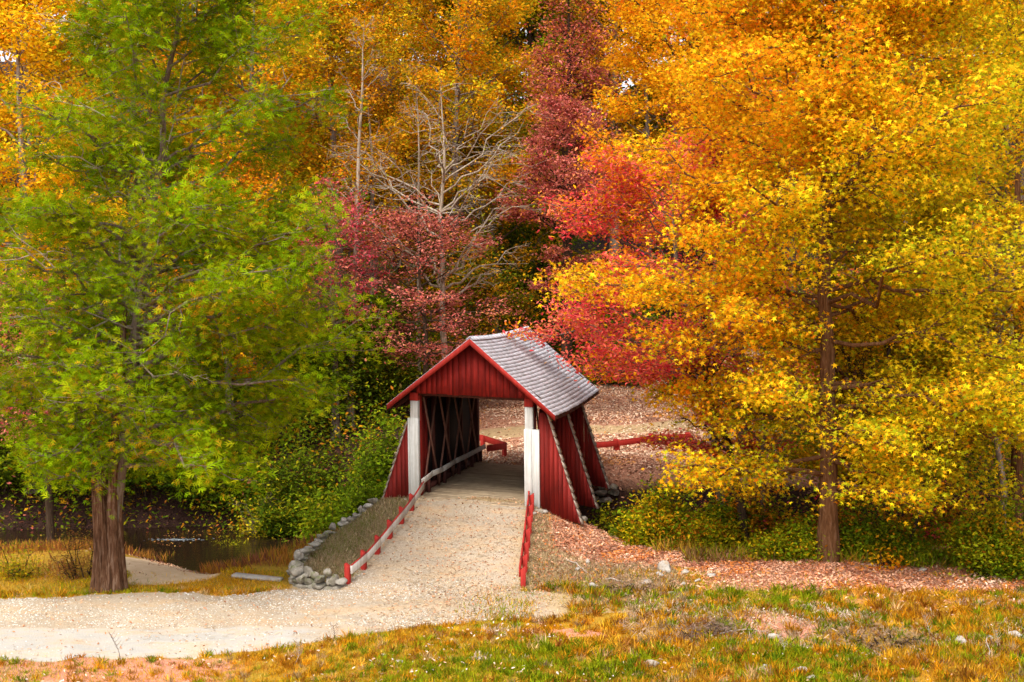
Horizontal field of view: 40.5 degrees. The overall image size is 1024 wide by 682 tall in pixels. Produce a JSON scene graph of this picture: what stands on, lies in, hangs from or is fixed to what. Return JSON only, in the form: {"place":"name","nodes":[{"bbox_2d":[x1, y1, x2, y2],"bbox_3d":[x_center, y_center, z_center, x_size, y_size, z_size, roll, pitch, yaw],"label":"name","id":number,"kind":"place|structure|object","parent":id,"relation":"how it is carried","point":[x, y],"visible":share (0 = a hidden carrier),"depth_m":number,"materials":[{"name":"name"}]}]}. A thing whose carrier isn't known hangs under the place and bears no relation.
{"place":"outdoors","nodes":[
{"label":"outdoors","id":0,"kind":"place"},
{"bbox_2d":[0,526,308,572],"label":"stream","id":1,"kind":"structure","parent":0,"point":[188,555],"depth_m":53.01,"materials":[{"name":"black liquid"}]},
{"bbox_2d":[144,538,213,540],"bbox_3d":[-12.822,7.638,53.320,2.670,0.033,0.646,0,3,0],"label":"water foam","id":2,"kind":"object","parent":1,"relation":"on","point":[176,539],"visible":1,"depth_m":53.33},
{"bbox_2d":[0,570,668,661],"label":"road","id":3,"kind":"structure","parent":0,"point":[85,643],"depth_m":33.77,"materials":[{"name":"beige gravel"}]},
{"bbox_2d":[352,499,525,590],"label":"path","id":4,"kind":"structure","parent":0,"point":[401,536],"depth_m":40.04,"materials":[{"name":"beige gravel"}]},
{"bbox_2d":[119,496,569,650],"bbox_3d":[-3.735,5.979,37.918,10.597,1.324,14.069,0,3,0],"label":"straw","id":5,"kind":"object","parent":4,"relation":"on","point":[423,581],"visible":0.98,"depth_m":36.30,"materials":[{"name":"beige plant"}]},
{"bbox_2d":[304,494,707,603],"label":"embankment","id":6,"kind":"structure","parent":0,"point":[395,502],"depth_m":40.02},
{"bbox_2d":[0,61,1023,681],"bbox_3d":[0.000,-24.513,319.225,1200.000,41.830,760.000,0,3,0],"label":"ground","id":7,"kind":"structure","parent":0,"point":[498,431],"depth_m":51.53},
{"bbox_2d":[0,401,42,492],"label":"shrub","id":8,"kind":"object","parent":7,"relation":"on","point":[7,474],"visible":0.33,"depth_m":55.49,"materials":[{"name":"green plant"}]},
{"bbox_2d":[0,534,57,583],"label":"shrub","id":9,"kind":"object","parent":7,"relation":"on","point":[15,570],"visible":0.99,"depth_m":39.03,"materials":[{"name":"yellow plant"}]},
{"bbox_2d":[0,259,94,542],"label":"dogwood tree","id":10,"kind":"object","parent":7,"relation":"on","point":[50,524],"visible":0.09,"depth_m":48.20,"materials":[{"name":"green plant"}]},
{"bbox_2d":[0,294,111,448],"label":"understory tree","id":11,"kind":"object","parent":7,"relation":"on","point":[1,334],"visible":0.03,"depth_m":55.91,"materials":[{"name":"green plant"}]},
{"bbox_2d":[27,523,92,582],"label":"shrub","id":12,"kind":"object","parent":7,"relation":"on","point":[74,568],"visible":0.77,"depth_m":38.86,"materials":[{"name":"brown plant"}]},
{"bbox_2d":[0,379,128,500],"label":"shrub","id":13,"kind":"object","parent":7,"relation":"on","point":[59,488],"visible":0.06,"depth_m":55.42,"materials":[{"name":"green plant"}]},
{"bbox_2d":[0,0,142,358],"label":"oak tree","id":14,"kind":"object","parent":7,"relation":"on","point":[17,178],"visible":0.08,"depth_m":71.52,"materials":[{"name":"orange plant"}]},
{"bbox_2d":[0,0,144,493],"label":"maple tree","id":15,"kind":"object","parent":7,"relation":"on","point":[15,15],"visible":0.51,"depth_m":54.15,"materials":[{"name":"orange plant"}]},
{"bbox_2d":[25,0,234,400],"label":"oak tree","id":16,"kind":"object","parent":7,"relation":"on","point":[83,72],"visible":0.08,"depth_m":60.67,"materials":[{"name":"orange plant"}]},
{"bbox_2d":[42,548,217,580],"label":"fallen leaves","id":17,"kind":"object","parent":7,"relation":"on","point":[160,562],"visible":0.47,"depth_m":41.20,"materials":[{"name":"brown plant"}]},
{"bbox_2d":[88,401,182,496],"bbox_3d":[-14.935,4.222,56.672,5.106,4.133,5.010,0,3,0],"label":"shrub","id":18,"kind":"object","parent":7,"relation":"on","point":[149,476],"visible":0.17,"depth_m":55.87,"materials":[{"name":"green plant"}]},
{"bbox_2d":[0,526,339,576],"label":"weeds","id":19,"kind":"object","parent":7,"relation":"on","point":[262,557],"visible":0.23,"depth_m":41.67,"materials":[{"name":"brown plant"}]},
{"bbox_2d":[109,318,256,443],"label":"understory tree","id":20,"kind":"object","parent":7,"relation":"on","point":[164,388],"visible":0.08,"depth_m":57.02,"materials":[{"name":"green plant"}]},
{"bbox_2d":[17,447,374,564],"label":"fallen leaves","id":21,"kind":"object","parent":7,"relation":"on","point":[186,501],"visible":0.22,"depth_m":56.33,"materials":[{"name":"brown plant"}]},
{"bbox_2d":[0,0,410,592],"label":"cedar tree","id":22,"kind":"object","parent":7,"relation":"on","point":[118,363],"visible":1,"depth_m":35.18,"materials":[{"name":"green plant"}]},
{"bbox_2d":[145,384,281,511],"bbox_3d":[-12.141,4.297,56.597,5.975,5.248,5.176,-2,3,-32],"label":"shrub","id":23,"kind":"object","parent":7,"relation":"on","point":[169,484],"visible":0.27,"depth_m":55.85,"materials":[{"name":"green plant"}]},
{"bbox_2d":[136,128,309,434],"bbox_3d":[-11.659,-1.808,56.858,7.722,14.673,8.319,0,3,0],"label":"maple tree","id":24,"kind":"object","parent":7,"relation":"on","point":[247,185],"visible":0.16,"depth_m":56.47,"materials":[{"name":"green plant"}]},
{"bbox_2d":[138,0,370,416],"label":"maple tree","id":25,"kind":"object","parent":7,"relation":"on","point":[301,67],"visible":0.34,"depth_m":63.72,"materials":[{"name":"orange plant"}]},
{"bbox_2d":[231,572,283,581],"bbox_3d":[-7.038,6.531,38.304,1.450,0.160,0.320,1,3,14],"label":"stone slab","id":26,"kind":"object","parent":7,"relation":"on","point":[252,576],"depth_m":38.21,"materials":[{"name":"grey stone"}]},
{"bbox_2d":[224,462,298,538],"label":"sapling","id":27,"kind":"object","parent":7,"relation":"on","point":[251,530],"visible":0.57,"depth_m":54.05,"materials":[{"name":"green plant"}]},
{"bbox_2d":[2,496,550,655],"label":"fallen leaves","id":28,"kind":"object","parent":7,"relation":"on","point":[385,580],"visible":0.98,"depth_m":36.36,"materials":[{"name":"brown plant"}]},
{"bbox_2d":[218,379,359,539],"bbox_3d":[-8.447,4.787,55.122,6.047,6.862,5.771,-1,3,-20],"label":"shrub","id":29,"kind":"object","parent":7,"relation":"on","point":[275,525],"visible":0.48,"depth_m":54.36,"materials":[{"name":"green plant"}]},
{"bbox_2d":[233,103,374,328],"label":"oak tree","id":30,"kind":"object","parent":7,"relation":"on","point":[311,126],"visible":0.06,"depth_m":73.00,"materials":[{"name":"orange plant"}]},
{"bbox_2d":[232,304,390,446],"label":"understory tree","id":31,"kind":"object","parent":7,"relation":"on","point":[329,368],"visible":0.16,"depth_m":59.47,"materials":[{"name":"green plant"}]},
{"bbox_2d":[213,0,434,315],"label":"oak tree","id":32,"kind":"object","parent":7,"relation":"on","point":[372,5],"visible":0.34,"depth_m":69.14,"materials":[{"name":"orange plant"}]},
{"bbox_2d":[286,498,378,589],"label":"stone wall","id":33,"kind":"structure","parent":7,"relation":"on","point":[299,574],"depth_m":37.52,"materials":[{"name":"grey stone"}]},
{"bbox_2d":[281,437,392,547],"bbox_3d":[-6.121,5.958,50.696,4.901,4.851,4.655,0,3,0],"label":"shrub","id":34,"kind":"object","parent":7,"relation":"on","point":[322,521],"visible":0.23,"depth_m":50.39,"materials":[{"name":"green plant"}]},
{"bbox_2d":[286,173,398,441],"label":"dogwood tree","id":35,"kind":"object","parent":7,"relation":"on","point":[357,259],"visible":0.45,"depth_m":59.68,"materials":[{"name":"red plant"}]},
{"bbox_2d":[317,4,406,426],"bbox_3d":[-6.645,-5.617,61.802,4.149,18.917,4.726,0,3,0],"label":"birch tree","id":36,"kind":"object","parent":7,"relation":"on","point":[358,180],"visible":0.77,"depth_m":61.60,"materials":[{"name":"orange plant"}]},
{"bbox_2d":[307,83,424,388],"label":"tree","id":37,"kind":"object","parent":7,"relation":"on","point":[394,156],"visible":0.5,"depth_m":66.47,"materials":[{"name":"orange plant"}]},
{"bbox_2d":[327,408,406,511],"bbox_3d":[-5.110,4.962,53.594,4.147,4.881,3.592,0,3,0],"label":"shrub","id":38,"kind":"object","parent":7,"relation":"on","point":[385,475],"visible":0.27,"depth_m":53.24,"materials":[{"name":"green plant"}]},
{"bbox_2d":[344,481,423,583],"bbox_3d":[-3.563,5.684,40.981,0.263,1.970,7.870,1,3,12],"label":"guard rail","id":39,"kind":"object","parent":7,"relation":"on","point":[360,562],"visible":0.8,"depth_m":39.69,"materials":[{"name":"white wood"}]},
{"bbox_2d":[320,278,453,416],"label":"understory tree","id":40,"kind":"object","parent":7,"relation":"on","point":[390,371],"visible":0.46,"depth_m":63.08,"materials":[{"name":"green plant"}]},
{"bbox_2d":[293,99,496,344],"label":"oak tree","id":41,"kind":"object","parent":7,"relation":"on","point":[415,160],"visible":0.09,"depth_m":76.64,"materials":[{"name":"plant"}]},
{"bbox_2d":[309,0,504,266],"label":"oak tree","id":42,"kind":"object","parent":7,"relation":"on","point":[438,60],"visible":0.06,"depth_m":88.21,"materials":[{"name":"orange plant"}]},
{"bbox_2d":[374,51,459,377],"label":"birch tree","id":43,"kind":"object","parent":7,"relation":"on","point":[419,143],"visible":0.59,"depth_m":68.35,"materials":[{"name":"orange plant"}]},
{"bbox_2d":[321,188,533,374],"bbox_3d":[-3.918,-1.276,61.033,8.583,10.716,8.632,2,3,37],"label":"dogwood tree","id":44,"kind":"object","parent":7,"relation":"on","point":[427,345],"visible":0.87,"depth_m":60.62,"materials":[{"name":"red plant"}]},
{"bbox_2d":[325,0,555,335],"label":"oak tree","id":45,"kind":"object","parent":7,"relation":"on","point":[510,69],"visible":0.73,"depth_m":73.25,"materials":[{"name":"orange plant"}]},
{"bbox_2d":[317,77,569,358],"bbox_3d":[-3.746,-4.079,62.623,11.448,16.217,8.924,2,3,32],"label":"bare tree","id":46,"kind":"object","parent":7,"relation":"on","point":[442,210],"visible":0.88,"depth_m":62.28,"materials":[{"name":"grey plant"}]},
{"bbox_2d":[379,220,537,400],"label":"understory tree","id":47,"kind":"object","parent":7,"relation":"on","point":[474,273],"visible":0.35,"depth_m":69.19,"materials":[{"name":"green plant"}]},
{"bbox_2d":[337,0,604,336],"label":"oak tree","id":48,"kind":"object","parent":7,"relation":"on","point":[522,106],"visible":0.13,"depth_m":84.75,"materials":[{"name":"plant"}]},
{"bbox_2d":[414,118,562,340],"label":"oak tree","id":49,"kind":"object","parent":7,"relation":"on","point":[521,134],"visible":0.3,"depth_m":78.50,"materials":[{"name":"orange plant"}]},
{"bbox_2d":[480,434,506,456],"bbox_3d":[-1.152,4.341,56.326,1.206,1.058,4.588,-1,3,-19],"label":"guard rail","id":50,"kind":"object","parent":7,"relation":"on","point":[498,445],"visible":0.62,"depth_m":55.29,"materials":[{"name":"red wood"}]},
{"bbox_2d":[4,592,1013,681],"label":"fallen leaves","id":51,"kind":"object","parent":7,"relation":"on","point":[103,677],"depth_m":30.42,"materials":[{"name":"brown plant"}]},
{"bbox_2d":[0,0,1019,328],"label":"forest","id":52,"kind":"object","parent":7,"relation":"on","point":[652,122],"visible":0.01,"depth_m":91.04,"materials":[{"name":"orange plant"}]},
{"bbox_2d":[0,558,1023,681],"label":"grass","id":53,"kind":"structure","parent":7,"relation":"on","point":[510,612],"depth_m":31.70,"materials":[{"name":"plant"}]},
{"bbox_2d":[0,181,1023,546],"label":"undergrowth","id":54,"kind":"object","parent":7,"relation":"on","point":[792,441],"visible":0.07,"depth_m":55.79,"materials":[{"name":"green plant"}]},
{"bbox_2d":[429,0,603,316],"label":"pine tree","id":55,"kind":"object","parent":7,"relation":"on","point":[530,35],"visible":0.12,"depth_m":86.58,"materials":[{"name":"orange plant"}]},
{"bbox_2d":[519,491,533,586],"bbox_3d":[0.452,5.762,40.581,0.214,1.942,7.244,0,3,3],"label":"guard rail","id":56,"kind":"object","parent":7,"relation":"on","point":[525,547],"visible":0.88,"depth_m":39.92,"materials":[{"name":"red wood"}]},
{"bbox_2d":[439,0,621,334],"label":"oak tree","id":57,"kind":"object","parent":7,"relation":"on","point":[541,38],"visible":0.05,"depth_m":88.77,"materials":[{"name":"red plant"}]},
{"bbox_2d":[460,200,623,363],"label":"understory tree","id":58,"kind":"object","parent":7,"relation":"on","point":[511,240],"visible":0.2,"depth_m":81.60,"materials":[{"name":"red plant"}]},
{"bbox_2d":[490,89,624,360],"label":"maple tree","id":59,"kind":"object","parent":7,"relation":"on","point":[565,180],"visible":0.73,"depth_m":64.84,"materials":[{"name":"red plant"}]},
{"bbox_2d":[540,331,579,366],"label":"shrub","id":60,"kind":"object","parent":7,"relation":"on","point":[547,342],"visible":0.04,"depth_m":85.95,"materials":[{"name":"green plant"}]},
{"bbox_2d":[506,0,637,364],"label":"maple tree","id":61,"kind":"object","parent":7,"relation":"on","point":[569,56],"visible":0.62,"depth_m":70.34,"materials":[{"name":"red plant"}]},
{"bbox_2d":[592,483,619,508],"bbox_3d":[0.648,6.628,52.619,7.104,3.126,0.726,1,3,19],"label":"abutment","id":62,"kind":"object","parent":7,"relation":"on","point":[614,491],"visible":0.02,"depth_m":51.47,"materials":[{"name":"stone"}]},
{"bbox_2d":[516,0,701,343],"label":"oak tree","id":63,"kind":"object","parent":7,"relation":"on","point":[649,106],"visible":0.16,"depth_m":87.82,"materials":[{"name":"orange plant"}]},
{"bbox_2d":[540,257,682,357],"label":"understory tree","id":64,"kind":"object","parent":7,"relation":"on","point":[635,316],"visible":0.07,"depth_m":84.84,"materials":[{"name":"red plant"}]},
{"bbox_2d":[572,321,653,385],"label":"shrub","id":65,"kind":"object","parent":7,"relation":"on","point":[601,381],"visible":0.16,"depth_m":80.65,"materials":[{"name":"red plant"}]},
{"bbox_2d":[594,564,671,596],"bbox_3d":[3.053,6.362,36.764,2.349,0.816,2.190,-1,3,-21],"label":"brush heap","id":66,"kind":"object","parent":7,"relation":"on","point":[650,586],"visible":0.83,"depth_m":36.62,"materials":[{"name":"brown plant"}]},
{"bbox_2d":[587,495,693,537],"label":"shrub","id":67,"kind":"object","parent":7,"relation":"on","point":[603,514],"visible":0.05,"depth_m":46.67,"materials":[{"name":"green plant"}]},
{"bbox_2d":[596,432,690,450],"bbox_3d":[5.254,4.365,57.598,5.288,0.916,0.450,-2,3,-31],"label":"guard rail","id":68,"kind":"object","parent":7,"relation":"on","point":[615,444],"visible":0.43,"depth_m":57.00,"materials":[{"name":"red wood"}]},
{"bbox_2d":[394,345,904,508],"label":"fallen leaves","id":69,"kind":"object","parent":7,"relation":"on","point":[634,418],"visible":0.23,"depth_m":64.72,"materials":[{"name":"brown plant"}]},
{"bbox_2d":[492,127,817,517],"bbox_3d":[5.385,0.490,46.320,11.317,15.526,9.949,-1,3,-21],"label":"maple tree","id":70,"kind":"object","parent":7,"relation":"on","point":[635,191],"visible":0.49,"depth_m":45.11,"materials":[{"name":"red plant"}]},
{"bbox_2d":[601,472,708,549],"bbox_3d":[4.689,5.379,43.899,3.272,2.797,3.168,2,3,36],"label":"shrub","id":71,"kind":"object","parent":7,"relation":"on","point":[637,528],"visible":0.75,"depth_m":43.57,"materials":[{"name":"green plant"}]},
{"bbox_2d":[657,560,670,572],"bbox_3d":[4.360,6.481,39.833,0.380,0.393,0.547,0,3,0],"label":"rock","id":72,"kind":"object","parent":7,"relation":"on","point":[663,564],"visible":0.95,"depth_m":39.69,"materials":[{"name":"beige stone"}]},
{"bbox_2d":[568,0,806,450],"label":"maple tree","id":73,"kind":"object","parent":7,"relation":"on","point":[647,77],"visible":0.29,"depth_m":56.30,"materials":[{"name":"orange plant"}]},
{"bbox_2d":[648,330,726,390],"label":"shrub","id":74,"kind":"object","parent":7,"relation":"on","point":[674,377],"visible":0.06,"depth_m":77.41,"materials":[{"name":"red plant"}]},
{"bbox_2d":[647,608,759,644],"bbox_3d":[4.654,6.641,32.361,2.865,0.842,2.159,-2,4,-43],"label":"brush heap","id":75,"kind":"object","parent":7,"relation":"on","point":[717,626],"visible":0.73,"depth_m":32.24,"materials":[{"name":"brown plant"}]},
{"bbox_2d":[653,306,769,543],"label":"young tree","id":76,"kind":"object","parent":7,"relation":"on","point":[741,508],"visible":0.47,"depth_m":43.22,"materials":[{"name":"yellow plant"}]},
{"bbox_2d":[661,492,767,551],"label":"shrub","id":77,"kind":"object","parent":7,"relation":"on","point":[727,531],"visible":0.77,"depth_m":43.03,"materials":[{"name":"green plant"}]},
{"bbox_2d":[647,80,803,444],"bbox_3d":[8.746,-3.386,57.548,6.934,15.719,7.232,0,3,0],"label":"maple tree","id":78,"kind":"object","parent":7,"relation":"on","point":[699,268],"visible":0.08,"depth_m":57.11,"materials":[{"name":"orange plant"}]},
{"bbox_2d":[471,597,1023,663],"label":"dead straw","id":79,"kind":"object","parent":7,"relation":"on","point":[751,624],"visible":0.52,"depth_m":33.21,"materials":[{"name":"beige plant"}]},
{"bbox_2d":[714,490,806,542],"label":"shrub","id":80,"kind":"object","parent":7,"relation":"on","point":[752,510],"visible":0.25,"depth_m":43.86,"materials":[{"name":"green plant"}]},
{"bbox_2d":[719,302,817,529],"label":"young tree","id":81,"kind":"object","parent":7,"relation":"on","point":[763,437],"visible":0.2,"depth_m":43.79,"materials":[{"name":"yellow plant"}]},
{"bbox_2d":[520,0,1023,562],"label":"sweetgum tree","id":82,"kind":"object","parent":7,"relation":"on","point":[832,128],"visible":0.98,"depth_m":38.49,"materials":[{"name":"yellow plant"}]},
{"bbox_2d":[522,508,1023,610],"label":"fallen leaves","id":83,"kind":"object","parent":7,"relation":"on","point":[899,583],"depth_m":39.52,"materials":[{"name":"brown plant"}]},
{"bbox_2d":[736,510,863,563],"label":"shrub","id":84,"kind":"object","parent":7,"relation":"on","point":[791,538],"visible":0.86,"depth_m":40.86,"materials":[{"name":"green plant"}]},
{"bbox_2d":[678,0,923,431],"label":"oak tree","id":85,"kind":"object","parent":7,"relation":"on","point":[793,248],"visible":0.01,"depth_m":65.64,"materials":[{"name":"orange plant"}]},
{"bbox_2d":[645,534,1023,568],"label":"weeds","id":86,"kind":"object","parent":7,"relation":"on","point":[696,550],"visible":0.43,"depth_m":41.10,"materials":[{"name":"green plant"}]},
{"bbox_2d":[791,480,888,531],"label":"shrub","id":87,"kind":"object","parent":7,"relation":"on","point":[815,499],"visible":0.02,"depth_m":46.12,"materials":[{"name":"green plant"}]},
{"bbox_2d":[771,258,947,439],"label":"understory tree","id":88,"kind":"object","parent":7,"relation":"on","point":[836,350],"visible":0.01,"depth_m":54.88,"materials":[{"name":"yellow plant"}]},
{"bbox_2d":[803,494,932,563],"bbox_3d":[10.648,5.435,41.446,3.758,2.298,3.380,1,3,19],"label":"shrub","id":89,"kind":"object","parent":7,"relation":"on","point":[860,533],"visible":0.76,"depth_m":40.84,"materials":[{"name":"green plant"}]},
{"bbox_2d":[798,323,955,521],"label":"young tree","id":90,"kind":"object","parent":7,"relation":"on","point":[863,355],"visible":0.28,"depth_m":42.58,"materials":[{"name":"yellow plant"}]},
{"bbox_2d":[819,609,938,652],"bbox_3d":[8.645,6.763,32.361,2.797,0.794,2.644,-1,3,-12],"label":"brush heap","id":91,"kind":"object","parent":7,"relation":"on","point":[890,639],"visible":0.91,"depth_m":32.29,"materials":[{"name":"brown plant"}]},
{"bbox_2d":[860,540,908,570],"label":"seedling","id":92,"kind":"object","parent":7,"relation":"on","point":[881,561],"visible":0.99,"depth_m":40.02,"materials":[{"name":"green plant"}]},
{"bbox_2d":[835,276,947,524],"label":"young tree","id":93,"kind":"object","parent":7,"relation":"on","point":[888,348],"visible":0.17,"depth_m":43.42,"materials":[{"name":"yellow plant"}]},
{"bbox_2d":[778,194,1010,520],"bbox_3d":[12.327,1.616,46.469,7.509,13.254,7.739,0,3,0],"label":"understory tree","id":94,"kind":"object","parent":7,"relation":"on","point":[929,361],"visible":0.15,"depth_m":45.02,"materials":[{"name":"yellow plant"}]},
{"bbox_2d":[870,529,942,570],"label":"shrub","id":95,"kind":"object","parent":7,"relation":"on","point":[911,551],"visible":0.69,"depth_m":40.42,"materials":[{"name":"green plant"}]},
{"bbox_2d":[839,374,990,550],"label":"young tree","id":96,"kind":"object","parent":7,"relation":"on","point":[918,517],"visible":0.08,"depth_m":41.18,"materials":[{"name":"yellow plant"}]},
{"bbox_2d":[823,0,1023,255],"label":"oak tree","id":97,"kind":"object","parent":7,"relation":"on","point":[930,54],"visible":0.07,"depth_m":62.47,"materials":[{"name":"yellow plant"}]},
{"bbox_2d":[847,0,1023,540],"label":"sweetgum tree","id":98,"kind":"object","parent":7,"relation":"on","point":[992,30],"visible":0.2,"depth_m":45.95,"materials":[{"name":"yellow plant"}]},
{"bbox_2d":[871,246,1012,536],"bbox_3d":[14.485,2.407,48.835,6.766,12.023,7.808,0,3,0],"label":"understory tree","id":99,"kind":"object","parent":7,"relation":"on","point":[971,442],"visible":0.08,"depth_m":47.67,"materials":[{"name":"yellow plant"}]},
{"bbox_2d":[889,466,999,546],"bbox_3d":[14.119,5.783,45.453,4.169,3.485,3.991,0,3,0],"label":"shrub","id":100,"kind":"object","parent":7,"relation":"on","point":[951,512],"visible":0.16,"depth_m":45.21,"materials":[{"name":"green plant"}]},
{"bbox_2d":[954,635,966,642],"bbox_3d":[10.359,6.936,32.077,0.213,0.239,0.353,-1,3,-21],"label":"rock","id":101,"kind":"object","parent":7,"relation":"on","point":[959,638],"visible":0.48,"depth_m":31.98,"materials":[{"name":"beige stone"}]},
{"bbox_2d":[898,0,1023,434],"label":"oak tree","id":102,"kind":"object","parent":7,"relation":"on","point":[994,145],"visible":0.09,"depth_m":61.44,"materials":[{"name":"yellow plant"}]},
{"bbox_2d":[928,279,1023,528],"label":"young tree","id":103,"kind":"object","parent":7,"relation":"on","point":[998,455],"visible":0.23,"depth_m":43.97,"materials":[{"name":"yellow plant"}]},
{"bbox_2d":[931,489,1023,582],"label":"shrub","id":104,"kind":"object","parent":7,"relation":"on","point":[990,545],"visible":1,"depth_m":39.05,"materials":[{"name":"green plant"}]},
{"bbox_2d":[0,0,1023,119],"label":"sky","id":105,"kind":"structure","parent":0,"point":[629,82],"materials":[{"name":"white"}]},
{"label":"abutment","id":106,"kind":"object","parent":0,"visible":0},
{"bbox_2d":[382,326,610,524],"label":"covered bridge","id":107,"kind":"structure","parent":106,"relation":"on","point":[560,472],"depth_m":45.69,"materials":[{"name":"red wood"}]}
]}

